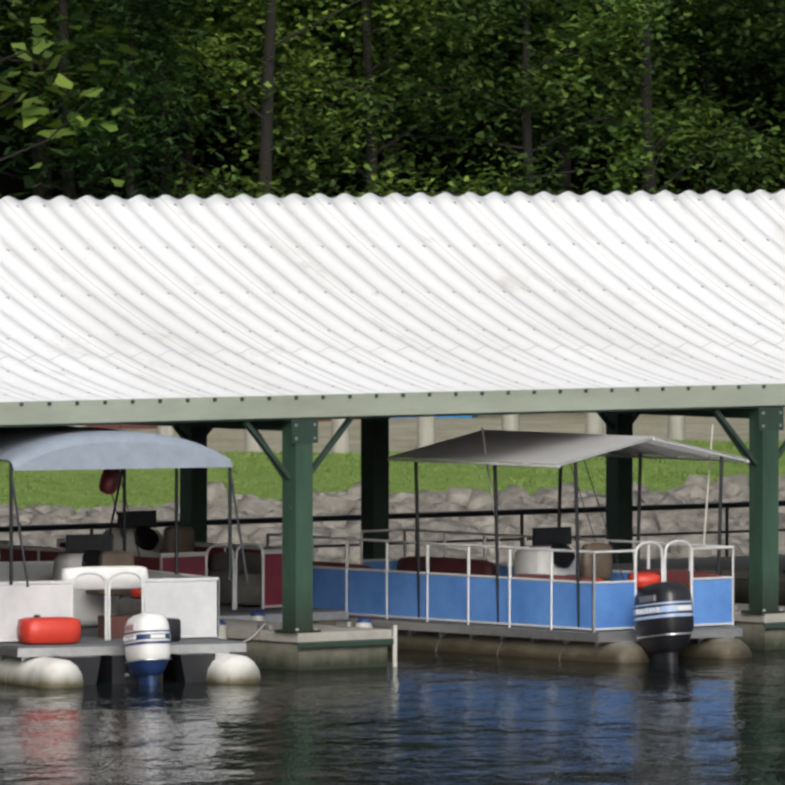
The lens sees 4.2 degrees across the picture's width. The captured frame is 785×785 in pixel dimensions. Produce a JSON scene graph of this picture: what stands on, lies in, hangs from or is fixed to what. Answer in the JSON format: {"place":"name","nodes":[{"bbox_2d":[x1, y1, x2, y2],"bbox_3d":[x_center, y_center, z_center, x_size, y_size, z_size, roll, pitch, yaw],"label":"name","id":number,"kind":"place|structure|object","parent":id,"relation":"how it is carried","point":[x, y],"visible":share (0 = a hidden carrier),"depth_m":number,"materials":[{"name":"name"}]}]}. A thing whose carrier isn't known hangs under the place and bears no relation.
{"place":"outdoors","nodes":[
{"label":"outdoors","id":0,"kind":"place"},
{"bbox_2d":[0,554,784,784],"bbox_3d":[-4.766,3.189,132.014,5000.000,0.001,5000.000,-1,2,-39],"label":"lake water","id":1,"kind":"structure","parent":0,"point":[420,717],"depth_m":116.33,"materials":[{"name":"black liquid"}]},
{"bbox_2d":[0,426,260,687],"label":"pontoon boat","id":2,"kind":"object","parent":1,"relation":"on","point":[87,609],"visible":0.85,"depth_m":125.08,"materials":[{"name":"metal"}]},
{"bbox_2d":[0,510,355,626],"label":"pontoon boat","id":3,"kind":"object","parent":1,"relation":"in","point":[242,599],"visible":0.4,"depth_m":133.61,"materials":[{"name":"metal"}]},
{"bbox_2d":[220,554,784,670],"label":"dock floats","id":4,"kind":"object","parent":1,"relation":"on","point":[342,644],"visible":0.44,"depth_m":128.08,"materials":[{"name":"concrete"}]},
{"bbox_2d":[0,383,784,632],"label":"dock frame","id":5,"kind":"object","parent":4,"relation":"on","point":[293,417],"visible":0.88,"depth_m":129.76,"materials":[{"name":"green paint"}]},
{"bbox_2d":[0,189,784,401],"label":"corrugated roof","id":6,"kind":"structure","parent":5,"relation":"on","point":[111,297],"depth_m":132.61,"materials":[{"name":"white paint"}]},
{"bbox_2d":[0,500,784,556],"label":"walkway handrail","id":7,"kind":"object","parent":4,"relation":"on","point":[520,512],"visible":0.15,"depth_m":144.45,"materials":[{"name":"black metal"}]},
{"bbox_2d":[213,610,733,666],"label":"dock clutter","id":8,"kind":"object","parent":4,"relation":"on","point":[259,615],"visible":0.15,"depth_m":128.20,"materials":[{"name":"white plastic"}]},
{"bbox_2d":[266,424,751,662],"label":"pontoon boat","id":9,"kind":"object","parent":1,"relation":"in","point":[544,595],"visible":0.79,"depth_m":130.76,"materials":[{"name":"metal"}]},
{"bbox_2d":[0,407,784,510],"bbox_3d":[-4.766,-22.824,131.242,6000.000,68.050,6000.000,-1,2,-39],"label":"terrain","id":10,"kind":"structure","parent":0,"point":[403,434],"depth_m":171.91,"materials":[{"name":"green plant"}]},
{"bbox_2d":[86,413,605,428],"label":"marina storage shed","id":11,"kind":"structure","parent":10,"relation":"on","point":[124,426],"depth_m":184.37,"materials":[{"name":"beige"}]},
{"bbox_2d":[75,412,684,452],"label":"posts","id":12,"kind":"object","parent":10,"relation":"on","point":[510,422],"visible":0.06,"depth_m":174.94,"materials":[{"name":"beige concrete"}]},
{"bbox_2d":[0,474,784,563],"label":"riprap rocks","id":13,"kind":"object","parent":10,"relation":"on","point":[691,489],"visible":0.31,"depth_m":157.84,"materials":[{"name":"grey stone"}]},
{"bbox_2d":[0,0,784,199],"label":"trees","id":14,"kind":"object","parent":10,"relation":"on","point":[684,13],"visible":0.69,"depth_m":199.98,"materials":[{"name":"green plant"}]},
{"bbox_2d":[0,0,784,199],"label":"tree trunks","id":15,"kind":"object","parent":10,"relation":"on","point":[267,139],"visible":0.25,"depth_m":202.23,"materials":[{"name":"plant"}]},
{"bbox_2d":[0,438,784,511],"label":"grass","id":16,"kind":"structure","parent":10,"relation":"on","point":[356,457],"depth_m":167.60,"materials":[{"name":"green plant"}]},
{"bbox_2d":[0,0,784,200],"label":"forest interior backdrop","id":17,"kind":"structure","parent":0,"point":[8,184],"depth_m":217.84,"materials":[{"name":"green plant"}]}
]}

